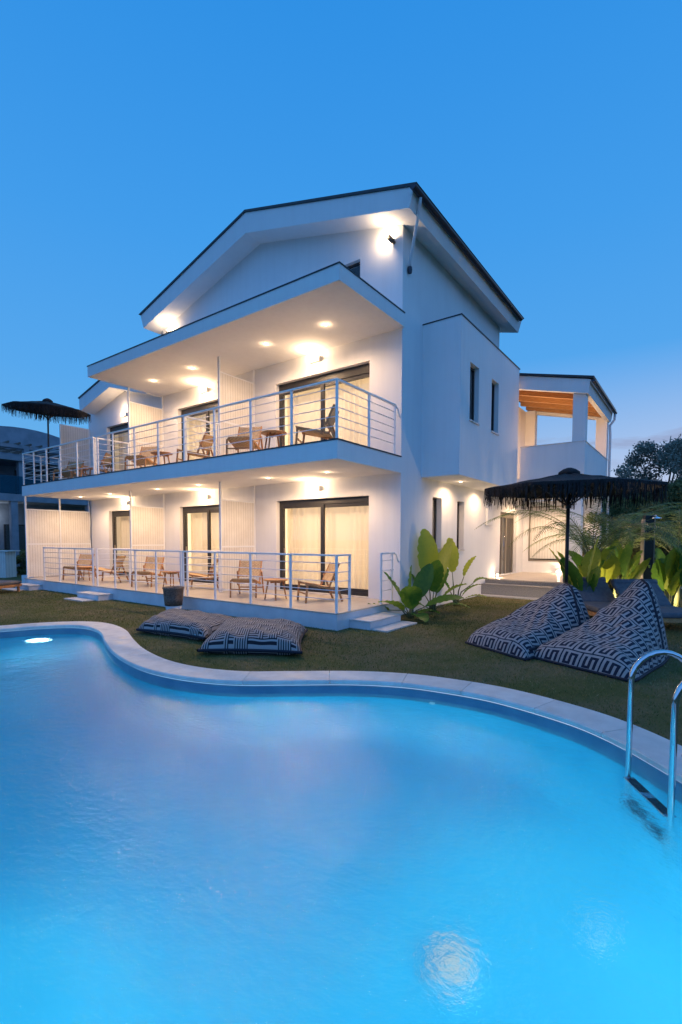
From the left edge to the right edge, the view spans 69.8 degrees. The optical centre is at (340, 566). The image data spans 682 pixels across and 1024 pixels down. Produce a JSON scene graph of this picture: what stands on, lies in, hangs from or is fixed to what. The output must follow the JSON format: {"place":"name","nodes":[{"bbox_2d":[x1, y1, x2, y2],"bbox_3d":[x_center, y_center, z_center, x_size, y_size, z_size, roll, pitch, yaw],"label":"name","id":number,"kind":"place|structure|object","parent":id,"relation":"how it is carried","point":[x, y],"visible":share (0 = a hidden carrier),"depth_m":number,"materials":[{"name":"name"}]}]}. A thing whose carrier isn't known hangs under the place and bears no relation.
{"place":"outdoors","nodes":[
{"label":"outdoors","id":0,"kind":"place"},
{"bbox_2d":[0,426,91,572],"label":"neighbour house","id":1,"kind":"structure","parent":0,"point":[16,443],"depth_m":25.99,"materials":[{"name":"grey paint"}]},
{"bbox_2d":[4,524,25,566],"bbox_3d":[-17.156,-1.067,26.770,0.060,2.400,2.200,2,4,36],"label":"window","id":2,"kind":"structure","parent":1,"relation":"in","point":[22,545],"depth_m":26.40,"materials":[{"name":"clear glass"}]},
{"bbox_2d":[0,449,42,456],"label":"window","id":3,"kind":"structure","parent":1,"relation":"in","point":[1,449],"depth_m":28.55,"materials":[{"name":"glass"}]},
{"bbox_2d":[15,470,58,493],"bbox_3d":[-16.556,-4.504,27.392,0.060,1.400,3.000,2,4,36],"label":"window","id":4,"kind":"structure","parent":1,"relation":"in","point":[28,480],"depth_m":26.83,"materials":[{"name":"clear glass"}]},
{"bbox_2d":[0,633,681,1023],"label":"pool water","id":5,"kind":"structure","parent":0,"point":[170,855],"depth_m":2.84,"materials":[{"name":"blue liquid"}]},
{"bbox_2d":[0,570,681,745],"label":"lawn","id":6,"kind":"structure","parent":0,"point":[645,722],"depth_m":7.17,"materials":[{"name":"green plant"}]},
{"bbox_2d":[0,550,19,577],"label":"bar counter","id":7,"kind":"object","parent":6,"relation":"on","point":[7,563],"visible":1,"depth_m":21.78,"materials":[{"name":"white"}]},
{"bbox_2d":[0,580,21,591],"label":"sunbed","id":8,"kind":"object","parent":6,"relation":"on","point":[9,583],"visible":1,"depth_m":15.66,"materials":[{"name":"brown wood"}]},
{"bbox_2d":[16,549,25,574],"bbox_3d":[-15.339,-0.233,23.870,1.428,1.273,1.120,2,4,36],"label":"bush","id":9,"kind":"object","parent":6,"relation":"on","point":[21,569],"visible":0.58,"depth_m":23.59,"materials":[{"name":"green plant"}]},
{"bbox_2d":[2,583,41,590],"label":"garden steps","id":10,"kind":"structure","parent":6,"relation":"on","point":[28,586],"depth_m":16.51,"materials":[{"name":"paint"}]},
{"bbox_2d":[22,575,33,582],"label":"wall","id":11,"kind":"structure","parent":6,"relation":"on","point":[23,577],"depth_m":18.32,"materials":[{"name":"paint"}]},
{"bbox_2d":[64,591,112,601],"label":"garden steps","id":12,"kind":"structure","parent":6,"relation":"on","point":[82,596],"depth_m":13.94,"materials":[{"name":"paint"}]},
{"bbox_2d":[162,586,183,609],"bbox_3d":[-3.971,0.792,11.595,0.500,0.600,0.500,2,4,36],"label":"wicker planter","id":13,"kind":"object","parent":6,"relation":"on","point":[173,596],"visible":0.84,"depth_m":11.42,"materials":[{"name":"wicker"}]},
{"bbox_2d":[136,608,232,639],"bbox_3d":[-3.126,1.048,9.445,2.982,0.316,1.619,2,4,36],"label":"floor cushion","id":14,"kind":"object","parent":6,"relation":"on","point":[186,624],"visible":0.89,"depth_m":8.76,"materials":[{"name":"fabric"}]},
{"bbox_2d":[197,617,307,654],"bbox_3d":[-1.419,1.096,8.268,1.664,0.356,2.366,0,3,-1],"label":"floor cushion","id":15,"kind":"object","parent":6,"relation":"on","point":[250,635],"visible":1,"depth_m":7.36,"materials":[{"name":"fabric"}]},
{"bbox_2d":[21,182,616,630],"bbox_3d":[-0.795,-4.357,17.216,16.932,10.390,12.495,2,4,36],"label":"villa","id":16,"kind":"object","parent":6,"relation":"on","point":[419,316],"visible":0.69,"depth_m":12.49,"materials":[{"name":"white paint"}]},
{"bbox_2d":[1,398,90,480],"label":"fringed parasol","id":17,"kind":"object","parent":16,"relation":"on","point":[48,408],"visible":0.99,"depth_m":16.56,"materials":[{"name":"black"}]},
{"bbox_2d":[24,496,91,577],"bbox_3d":[-10.547,-1.078,18.346,0.060,2.910,2.310,2,4,36],"label":"partition screen","id":18,"kind":"object","parent":16,"relation":"on","point":[59,528],"visible":0.91,"depth_m":18.18,"materials":[{"name":"white metal"}]},
{"bbox_2d":[22,437,94,484],"bbox_3d":[-8.880,-3.352,16.330,4.928,1.118,1.298,2,4,36],"label":"railing","id":19,"kind":"object","parent":16,"relation":"on","point":[58,462],"visible":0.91,"depth_m":16.01,"materials":[{"name":"white metal"}]},
{"bbox_2d":[43,547,94,585],"bbox_3d":[-8.756,-0.029,15.642,3.290,1.118,0.055,2,4,36],"label":"railing","id":20,"kind":"object","parent":16,"relation":"on","point":[75,564],"visible":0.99,"depth_m":15.42,"materials":[{"name":"white metal"}]},
{"bbox_2d":[53,461,84,480],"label":"lounge chair","id":21,"kind":"object","parent":16,"relation":"on","point":[68,474],"visible":0.48,"depth_m":16.89,"materials":[{"name":"brown wood"}]},
{"bbox_2d":[59,424,89,478],"bbox_3d":[-10.155,-4.121,18.706,0.060,2.390,1.090,2,4,36],"label":"partition screen","id":22,"kind":"object","parent":16,"relation":"on","point":[67,433],"visible":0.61,"depth_m":18.62,"materials":[{"name":"white metal"}]},
{"bbox_2d":[62,554,96,579],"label":"lounge chair","id":23,"kind":"object","parent":16,"relation":"on","point":[80,562],"visible":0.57,"depth_m":17.31,"materials":[{"name":"brown wood"}]},
{"bbox_2d":[70,467,88,477],"bbox_3d":[-8.742,-3.028,16.344,0.570,0.476,0.570,2,3,26],"label":"side table","id":24,"kind":"object","parent":16,"relation":"on","point":[79,468],"visible":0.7,"depth_m":16.27,"materials":[{"name":"brown wood"}]},
{"bbox_2d":[77,566,95,580],"bbox_3d":[-8.611,0.246,16.543,0.570,0.476,0.570,0,3,-4],"label":"side table","id":25,"kind":"object","parent":16,"relation":"on","point":[85,567],"visible":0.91,"depth_m":16.40,"materials":[{"name":"brown wood"}]},
{"bbox_2d":[89,501,91,547],"bbox_3d":[-9.796,-1.111,19.184,0.068,2.891,0.091,-1,3,-27],"label":"post","id":26,"kind":"object","parent":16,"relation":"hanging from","point":[90,526],"visible":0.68,"depth_m":19.15,"materials":[{"name":"white metal"}]},
{"bbox_2d":[80,452,111,475],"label":"lounge chair","id":27,"kind":"object","parent":16,"relation":"on","point":[103,461],"visible":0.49,"depth_m":15.60,"materials":[{"name":"brown wood"}]},
{"bbox_2d":[94,556,128,582],"bbox_3d":[-7.531,0.082,16.017,0.911,0.874,0.652,0,3,-2],"label":"lounge chair","id":28,"kind":"object","parent":16,"relation":"on","point":[118,563],"visible":0.73,"depth_m":15.98,"materials":[{"name":"brown wood"}]},
{"bbox_2d":[94,438,128,473],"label":"railing","id":29,"kind":"object","parent":16,"relation":"on","point":[111,451],"visible":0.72,"depth_m":14.73,"materials":[{"name":"white metal"}]},
{"bbox_2d":[96,548,130,585],"bbox_3d":[-7.002,0.006,15.085,0.055,1.118,1.070,2,4,36],"label":"railing","id":30,"kind":"object","parent":16,"relation":"on","point":[97,565],"visible":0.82,"depth_m":14.95,"materials":[{"name":"white metal"}]},
{"bbox_2d":[110,424,127,471],"bbox_3d":[-7.620,-4.025,17.745,2.610,2.285,0.112,2,4,36],"label":"sliding door","id":31,"kind":"structure","parent":16,"relation":"in","point":[124,426],"depth_m":18.21,"materials":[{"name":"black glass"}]},
{"bbox_2d":[109,510,129,577],"bbox_3d":[-7.672,-0.814,17.860,2.610,2.449,0.260,2,4,36],"label":"sliding door","id":32,"kind":"structure","parent":16,"relation":"in","point":[115,514],"depth_m":18.56,"materials":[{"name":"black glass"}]},
{"bbox_2d":[118,432,127,470],"bbox_3d":[-7.475,-4.030,17.941,2.574,2.255,0.115,2,4,37],"label":"curtain","id":33,"kind":"object","parent":16,"relation":"hanging from","point":[122,439],"visible":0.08,"depth_m":18.51,"materials":[{"name":"white fabric"}]},
{"bbox_2d":[121,412,127,417],"bbox_3d":[-7.747,-5.416,17.483,0.310,0.138,0.105,2,4,36],"label":"wall lamp","id":34,"kind":"object","parent":16,"relation":"attached to","point":[124,414],"visible":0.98,"depth_m":17.42,"materials":[{"name":"white"}]},
{"bbox_2d":[120,516,129,571],"bbox_3d":[-7.476,-0.830,18.124,2.574,2.405,0.120,2,4,36],"label":"curtain","id":35,"kind":"object","parent":16,"relation":"hanging from","point":[124,531],"visible":0.14,"depth_m":18.65,"materials":[{"name":"white fabric"}]},
{"bbox_2d":[124,447,157,469],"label":"lounge chair","id":36,"kind":"object","parent":16,"relation":"on","point":[145,461],"visible":0.66,"depth_m":14.13,"materials":[{"name":"brown wood"}]},
{"bbox_2d":[127,387,163,468],"bbox_3d":[-6.269,-4.171,15.762,0.060,2.830,1.220,2,4,36],"label":"partition screen","id":37,"kind":"object","parent":16,"relation":"on","point":[139,414],"visible":0.63,"depth_m":15.66,"materials":[{"name":"white metal"}]},
{"bbox_2d":[129,491,165,582],"bbox_3d":[-6.293,-0.937,15.949,0.060,2.910,1.220,2,4,36],"label":"partition screen","id":38,"kind":"object","parent":16,"relation":"on","point":[147,528],"visible":0.73,"depth_m":15.88,"materials":[{"name":"white metal"}]},
{"bbox_2d":[113,549,181,592],"bbox_3d":[-5.201,0.121,13.045,3.120,1.118,0.055,2,4,36],"label":"railing","id":39,"kind":"object","parent":16,"relation":"on","point":[135,555],"visible":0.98,"depth_m":12.94,"materials":[{"name":"white metal"}]},
{"bbox_2d":[131,557,166,586],"bbox_3d":[-5.761,0.158,14.698,0.652,0.874,0.911,1,3,9],"label":"lounge chair","id":40,"kind":"object","parent":16,"relation":"on","point":[151,563],"visible":0.92,"depth_m":14.90,"materials":[{"name":"brown wood"}]},
{"bbox_2d":[150,451,172,464],"bbox_3d":[-4.905,-2.857,13.379,0.570,0.476,0.570,-3,4,-44],"label":"side table","id":41,"kind":"object","parent":16,"relation":"on","point":[154,453],"visible":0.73,"depth_m":13.35,"materials":[{"name":"brown wood"}]},
{"bbox_2d":[161,570,179,586],"bbox_3d":[-4.930,0.380,14.262,0.570,0.476,0.570,1,3,16],"label":"side table","id":42,"kind":"object","parent":16,"relation":"on","point":[172,572],"visible":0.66,"depth_m":14.14,"materials":[{"name":"brown wood"}]},
{"bbox_2d":[176,433,213,461],"bbox_3d":[-3.767,-3.021,12.842,0.911,0.874,0.652,1,3,8],"label":"lounge chair","id":43,"kind":"object","parent":16,"relation":"on","point":[203,444],"visible":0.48,"depth_m":12.68,"materials":[{"name":"brown wood"}]},
{"bbox_2d":[181,401,217,459],"bbox_3d":[-4.106,-3.876,15.177,2.600,2.285,0.112,2,4,36],"label":"sliding door","id":44,"kind":"structure","parent":16,"relation":"in","point":[213,404],"depth_m":15.22,"materials":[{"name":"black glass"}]},
{"bbox_2d":[183,505,218,584],"bbox_3d":[-4.158,-0.666,15.292,2.600,2.449,0.260,2,4,36],"label":"sliding door","id":45,"kind":"structure","parent":16,"relation":"in","point":[210,509],"depth_m":15.55,"materials":[{"name":"black metal"}]},
{"bbox_2d":[185,416,218,460],"bbox_3d":[-3.492,-3.121,12.330,0.055,1.118,1.040,2,4,36],"label":"railing","id":46,"kind":"object","parent":16,"relation":"on","point":[217,436],"visible":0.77,"depth_m":12.26,"materials":[{"name":"white metal"}]},
{"bbox_2d":[186,559,218,589],"bbox_3d":[-3.876,0.206,13.905,0.911,0.874,0.652,0,3,-6],"label":"lounge chair","id":47,"kind":"object","parent":16,"relation":"on","point":[210,577],"visible":0.53,"depth_m":13.67,"materials":[{"name":"brown wood"}]},
{"bbox_2d":[189,412,217,459],"bbox_3d":[-3.956,-3.882,15.379,2.563,2.255,0.112,2,4,35],"label":"curtain","id":48,"kind":"object","parent":16,"relation":"hanging from","point":[198,436],"visible":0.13,"depth_m":15.84,"materials":[{"name":"white fabric"}]},
{"bbox_2d":[186,550,220,595],"bbox_3d":[-3.501,0.154,12.508,0.055,1.118,1.040,2,4,36],"label":"railing","id":49,"kind":"object","parent":16,"relation":"on","point":[187,566],"visible":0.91,"depth_m":12.48,"materials":[{"name":"white metal"}]},
{"bbox_2d":[200,386,208,393],"bbox_3d":[-4.140,-5.344,14.843,0.310,0.138,0.105,2,4,36],"label":"wall lamp","id":50,"kind":"object","parent":16,"relation":"attached to","point":[204,390],"visible":1,"depth_m":14.77,"materials":[{"name":"white"}]},
{"bbox_2d":[200,494,209,499],"bbox_3d":[-4.180,-2.130,15.041,0.310,0.138,0.105,2,4,36],"label":"wall lamp","id":51,"kind":"object","parent":16,"relation":"attached to","point":[207,496],"visible":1,"depth_m":14.98,"materials":[{"name":"white"}]},
{"bbox_2d":[191,513,219,575],"bbox_3d":[-3.976,-0.681,15.537,2.564,2.405,0.115,2,4,36],"label":"curtain","id":52,"kind":"object","parent":16,"relation":"hanging from","point":[198,531],"visible":0.3,"depth_m":15.91,"materials":[{"name":"white fabric"}]},
{"bbox_2d":[217,357,254,455],"bbox_3d":[-2.808,-4.024,13.214,0.060,2.830,1.250,2,4,36],"label":"partition screen","id":53,"kind":"object","parent":16,"relation":"on","point":[232,389],"visible":0.55,"depth_m":13.05,"materials":[{"name":"white metal"}]},
{"bbox_2d":[219,482,255,591],"bbox_3d":[-2.816,-0.789,13.390,0.060,2.910,1.250,2,4,36],"label":"partition screen","id":54,"kind":"object","parent":16,"relation":"on","point":[237,527],"visible":0.88,"depth_m":13.28,"materials":[{"name":"white metal"}]},
{"bbox_2d":[226,426,262,453],"bbox_3d":[-2.259,-2.949,11.596,0.652,0.874,0.911,1,3,8],"label":"lounge chair","id":55,"kind":"object","parent":16,"relation":"on","point":[244,437],"visible":0.76,"depth_m":11.61,"materials":[{"name":"brown wood"}]},
{"bbox_2d":[94,378,399,473],"bbox_3d":[-2.934,-3.137,12.663,8.848,1.118,2.393,2,4,36],"label":"railing","id":56,"kind":"object","parent":16,"relation":"on","point":[336,407],"visible":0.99,"depth_m":10.60,"materials":[{"name":"white metal"}]},
{"bbox_2d":[230,560,263,597],"bbox_3d":[-2.318,0.306,12.131,0.652,0.874,0.911,0,3,3],"label":"lounge chair","id":57,"kind":"object","parent":16,"relation":"on","point":[255,572],"visible":0.9,"depth_m":12.35,"materials":[{"name":"brown wood"}]},
{"bbox_2d":[182,551,350,612],"bbox_3d":[-1.865,0.248,10.869,4.778,1.118,0.478,2,4,36],"label":"railing","id":58,"kind":"object","parent":16,"relation":"on","point":[336,581],"visible":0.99,"depth_m":10.07,"materials":[{"name":"white metal"}]},
{"bbox_2d":[261,430,286,448],"bbox_3d":[-1.477,-2.708,10.788,0.570,0.476,0.570,-1,3,-24],"label":"side table","id":59,"kind":"object","parent":16,"relation":"on","point":[267,433],"visible":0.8,"depth_m":10.70,"materials":[{"name":"brown wood"}]},
{"bbox_2d":[263,578,287,600],"bbox_3d":[-1.533,0.540,11.458,0.570,0.476,0.570,2,4,36],"label":"side table","id":60,"kind":"object","parent":16,"relation":"on","point":[274,580],"visible":0.94,"depth_m":11.34,"materials":[{"name":"brown wood"}]},
{"bbox_2d":[309,355,320,363],"bbox_3d":[-0.646,-5.197,12.290,0.310,0.138,0.105,2,4,36],"label":"wall lamp","id":61,"kind":"object","parent":16,"relation":"attached to","point":[315,359],"visible":1,"depth_m":12.24,"materials":[{"name":"white"}]},
{"bbox_2d":[309,485,320,491],"bbox_3d":[-0.654,-1.981,12.464,0.310,0.138,0.105,2,4,36],"label":"wall lamp","id":62,"kind":"object","parent":16,"relation":"attached to","point":[314,488],"visible":1,"depth_m":12.41,"materials":[{"name":"white"}]},
{"bbox_2d":[295,404,338,443],"bbox_3d":[-0.455,-2.872,10.261,0.911,0.874,0.652,1,3,8],"label":"lounge chair","id":63,"kind":"object","parent":16,"relation":"on","point":[322,433],"visible":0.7,"depth_m":10.08,"materials":[{"name":"brown wood"}]},
{"bbox_2d":[297,562,342,602],"bbox_3d":[-0.486,0.362,11.188,0.911,0.874,0.652,-1,3,-22],"label":"lounge chair","id":64,"kind":"object","parent":16,"relation":"on","point":[327,576],"visible":0.82,"depth_m":11.18,"materials":[{"name":"brown wood"}]},
{"bbox_2d":[277,496,368,597],"bbox_3d":[-0.498,-0.511,12.618,3.010,2.449,0.260,2,4,36],"label":"sliding door","id":65,"kind":"structure","parent":16,"relation":"in","point":[361,500],"depth_m":12.65,"materials":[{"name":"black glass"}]},
{"bbox_2d":[279,363,369,446],"bbox_3d":[-0.458,-3.721,12.488,3.010,2.285,0.150,2,4,36],"label":"sliding door","id":66,"kind":"structure","parent":16,"relation":"in","point":[359,372],"depth_m":12.44,"materials":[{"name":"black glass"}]},
{"bbox_2d":[287,506,368,588],"bbox_3d":[-0.308,-0.527,12.877,2.970,2.405,0.118,2,4,37],"label":"curtain","id":67,"kind":"object","parent":16,"relation":"hanging from","point":[346,530],"visible":0.53,"depth_m":12.82,"materials":[{"name":"white fabric"}]},
{"bbox_2d":[287,377,369,445],"bbox_3d":[-0.306,-3.727,12.696,2.970,2.255,0.115,2,4,37],"label":"curtain","id":68,"kind":"object","parent":16,"relation":"hanging from","point":[351,436],"visible":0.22,"depth_m":12.52,"materials":[{"name":"white fabric"}]},
{"bbox_2d":[348,262,359,268],"bbox_3d":[0.287,-6.716,11.748,0.580,1.000,0.050,2,4,36],"label":"window","id":69,"kind":"structure","parent":16,"relation":"in","point":[356,264],"depth_m":11.69,"materials":[{"name":"black glass"}]},
{"bbox_2d":[379,552,398,603],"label":"railing","id":70,"kind":"object","parent":16,"relation":"on","point":[391,585],"visible":0.98,"depth_m":10.88,"materials":[{"name":"white metal"}]},
{"bbox_2d":[386,235,395,243],"bbox_3d":[1.110,-7.243,10.849,0.181,0.182,0.184,2,4,36],"label":"wall spotlight","id":71,"kind":"object","parent":16,"relation":"attached to","point":[390,238],"depth_m":10.80,"materials":[{"name":"brown metal"}]},
{"bbox_2d":[433,498,441,548],"bbox_3d":[2.415,-1.109,12.704,0.230,1.330,0.590,2,4,36],"label":"window","id":72,"kind":"structure","parent":16,"relation":"in","point":[435,500],"depth_m":12.93,"materials":[{"name":"grey glass"}]},
{"bbox_2d":[457,502,464,550],"bbox_3d":[3.327,-1.139,13.951,0.230,1.400,0.540,2,4,36],"label":"window","id":73,"kind":"structure","parent":16,"relation":"in","point":[457,502],"depth_m":14.16,"materials":[{"name":"black metal"}]},
{"bbox_2d":[469,366,479,424],"bbox_3d":[3.182,-4.173,11.906,0.200,1.380,0.630,2,4,36],"label":"window","id":74,"kind":"structure","parent":16,"relation":"in","point":[473,371],"depth_m":12.14,"materials":[{"name":"glass"}]},
{"bbox_2d":[491,383,498,435],"bbox_3d":[4.053,-4.236,13.095,0.200,1.380,0.600,2,4,36],"label":"window","id":75,"kind":"structure","parent":16,"relation":"in","point":[492,418],"depth_m":13.31,"materials":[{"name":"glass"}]},
{"bbox_2d":[499,512,513,573],"bbox_3d":[5.886,-0.816,17.527,0.124,2.180,1.900,2,4,36],"label":"entrance door","id":76,"kind":"structure","parent":16,"relation":"in","point":[508,525],"depth_m":17.75,"materials":[{"name":"beige metal"}]},
{"bbox_2d":[349,612,416,632],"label":"garden steps","id":77,"kind":"structure","parent":6,"relation":"on","point":[386,622],"depth_m":9.66,"materials":[{"name":"paint"}]},
{"bbox_2d":[368,563,463,621],"bbox_3d":[1.490,0.568,10.476,2.244,1.224,1.141,0,3,-5],"label":"banana plant","id":78,"kind":"object","parent":6,"relation":"on","point":[413,595],"visible":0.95,"depth_m":10.63,"materials":[{"name":"green plant"}]},
{"bbox_2d":[412,529,469,611],"bbox_3d":[2.223,0.113,11.640,1.579,2.007,0.962,0,3,-9],"label":"banana plant","id":79,"kind":"object","parent":6,"relation":"on","point":[427,549],"visible":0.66,"depth_m":11.69,"materials":[{"name":"green plant"}]},
{"bbox_2d":[445,538,488,605],"bbox_3d":[3.226,0.154,12.830,1.331,1.795,0.549,1,3,12],"label":"banana plant","id":80,"kind":"object","parent":6,"relation":"on","point":[453,562],"visible":0.76,"depth_m":12.86,"materials":[{"name":"green plant"}]},
{"bbox_2d":[465,582,589,660],"bbox_3d":[3.326,0.790,8.338,2.745,0.991,1.480,-2,4,-35],"label":"bean bag lounger","id":81,"kind":"object","parent":6,"relation":"on","point":[526,631],"visible":0.84,"depth_m":7.96,"materials":[{"name":"fabric"}]},
{"bbox_2d":[483,468,669,582],"bbox_3d":[4.393,-0.334,9.490,3.087,3.120,3.095,1,3,22],"label":"fringed parasol","id":82,"kind":"object","parent":6,"relation":"on","point":[565,487],"visible":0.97,"depth_m":9.19,"materials":[{"name":"black"}]},
{"bbox_2d":[549,537,604,591],"bbox_3d":[5.488,0.224,11.402,1.037,1.811,1.127,2,4,36],"label":"banana plant","id":83,"kind":"object","parent":6,"relation":"on","point":[591,563],"visible":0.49,"depth_m":11.20,"materials":[{"name":"green plant"}]},
{"bbox_2d":[474,496,681,553],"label":"palm plant","id":84,"kind":"object","parent":6,"relation":"on","point":[582,538],"visible":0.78,"depth_m":11.56,"materials":[{"name":"green plant"}]},
{"bbox_2d":[563,577,615,615],"bbox_3d":[5.665,0.730,10.657,1.000,0.875,1.745,0,3,1],"label":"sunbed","id":85,"kind":"object","parent":6,"relation":"on","point":[601,596],"visible":0.38,"depth_m":10.98,"materials":[{"name":"grey fabric"}]},
{"bbox_2d":[569,546,617,582],"bbox_3d":[6.257,0.304,11.877,1.220,1.602,0.780,0,3,-11],"label":"banana plant","id":86,"kind":"object","parent":6,"relation":"on","point":[577,559],"visible":0.25,"depth_m":11.82,"materials":[{"name":"green plant"}]},
{"bbox_2d":[516,506,681,597],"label":"palm plant","id":87,"kind":"object","parent":6,"relation":"on","point":[643,537],"visible":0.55,"depth_m":12.37,"materials":[{"name":"green plant"}]},
{"bbox_2d":[534,578,670,681],"bbox_3d":[4.238,0.778,7.343,2.882,1.128,1.533,-2,4,-36],"label":"bean bag lounger","id":88,"kind":"object","parent":6,"relation":"on","point":[620,635],"visible":0.95,"depth_m":6.87,"materials":[{"name":"fabric"}]},
{"bbox_2d":[565,509,655,588],"bbox_3d":[9.666,-0.661,17.572,3.346,2.935,2.644,2,4,36],"label":"bushy shrub","id":89,"kind":"object","parent":6,"relation":"on","point":[636,549],"visible":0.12,"depth_m":17.11,"materials":[{"name":"green plant"}]},
{"bbox_2d":[600,540,650,597],"bbox_3d":[6.769,0.241,11.648,1.012,1.756,1.055,2,4,36],"label":"banana plant","id":90,"kind":"object","parent":6,"relation":"on","point":[626,567],"visible":0.59,"depth_m":11.64,"materials":[{"name":"green plant"}]},
{"bbox_2d":[597,467,667,511],"bbox_3d":[18.840,-3.228,31.372,5.089,6.616,4.351,0,3,4],"label":"dark tree","id":91,"kind":"object","parent":6,"relation":"on","point":[638,475],"depth_m":31.15,"materials":[{"name":"green plant"}]},
{"bbox_2d":[585,509,681,606],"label":"palm plant","id":92,"kind":"object","parent":6,"relation":"on","point":[677,600],"visible":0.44,"depth_m":12.34,"materials":[{"name":"green plant"}]},
{"bbox_2d":[602,488,681,559],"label":"bushy shrub","id":93,"kind":"object","parent":6,"relation":"on","point":[664,550],"visible":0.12,"depth_m":16.74,"materials":[{"name":"green plant"}]},
{"bbox_2d":[602,497,681,544],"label":"bushy shrub","id":94,"kind":"object","parent":6,"relation":"on","point":[616,510],"visible":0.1,"depth_m":18.39,"materials":[{"name":"green plant"}]},
{"bbox_2d":[611,579,681,622],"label":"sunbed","id":95,"kind":"object","parent":6,"relation":"on","point":[671,614],"visible":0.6,"depth_m":10.38,"materials":[{"name":"grey fabric"}]},
{"bbox_2d":[611,434,681,499],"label":"dark tree","id":96,"kind":"object","parent":6,"relation":"on","point":[636,460],"visible":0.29,"depth_m":29.98,"materials":[{"name":"green plant"}]},
{"bbox_2d":[640,515,660,578],"bbox_3d":[7.638,-0.080,12.037,0.270,2.354,0.490,0,3,0],"label":"outdoor shower","id":97,"kind":"object","parent":6,"relation":"on","point":[647,547],"visible":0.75,"depth_m":12.13,"materials":[{"name":"black metal"}]},
{"bbox_2d":[623,475,681,548],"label":"bushy shrub","id":98,"kind":"object","parent":6,"relation":"on","point":[679,483],"visible":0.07,"depth_m":17.94,"materials":[{"name":"green plant"}]},
{"bbox_2d":[651,547,681,605],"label":"banana plant","id":99,"kind":"object","parent":6,"relation":"on","point":[665,572],"visible":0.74,"depth_m":11.38,"materials":[{"name":"green plant"}]},
{"bbox_2d":[652,438,681,487],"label":"dark tree","id":100,"kind":"object","parent":6,"relation":"on","point":[672,464],"visible":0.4,"depth_m":27.42,"materials":[{"name":"green plant"}]},
{"bbox_2d":[660,480,681,546],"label":"bushy shrub","id":101,"kind":"object","parent":6,"relation":"on","point":[678,499],"visible":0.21,"depth_m":17.45,"materials":[{"name":"green plant"}]},
{"bbox_2d":[673,545,681,586],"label":"banana plant","id":102,"kind":"object","parent":6,"relation":"on","point":[679,562],"visible":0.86,"depth_m":11.04,"materials":[{"name":"green plant"}]},
{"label":"pool basin","id":103,"kind":"structure","parent":0,"visible":0},
{"bbox_2d":[0,628,681,797],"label":"pool waterline band","id":104,"kind":"object","parent":103,"relation":"attached to","point":[643,767],"visible":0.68,"depth_m":5.87,"materials":[{"name":"tile"}]},
{"bbox_2d":[0,627,544,716],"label":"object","id":105,"kind":"object","parent":104,"relation":"on","point":[226,684],"visible":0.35,"depth_m":5.94,"materials":[{"name":"paint"}]},
{"bbox_2d":[0,621,681,782],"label":"pool coping","id":106,"kind":"object","parent":105,"relation":"on","point":[124,646],"visible":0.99,"depth_m":5.89,"materials":[{"name":"stone"}]},
{"bbox_2d":[625,649,681,817],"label":"pool ladder","id":107,"kind":"object","parent":106,"relation":"attached to","point":[638,663],"visible":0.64,"depth_m":3.32,"materials":[{"name":"metal"}]}
]}

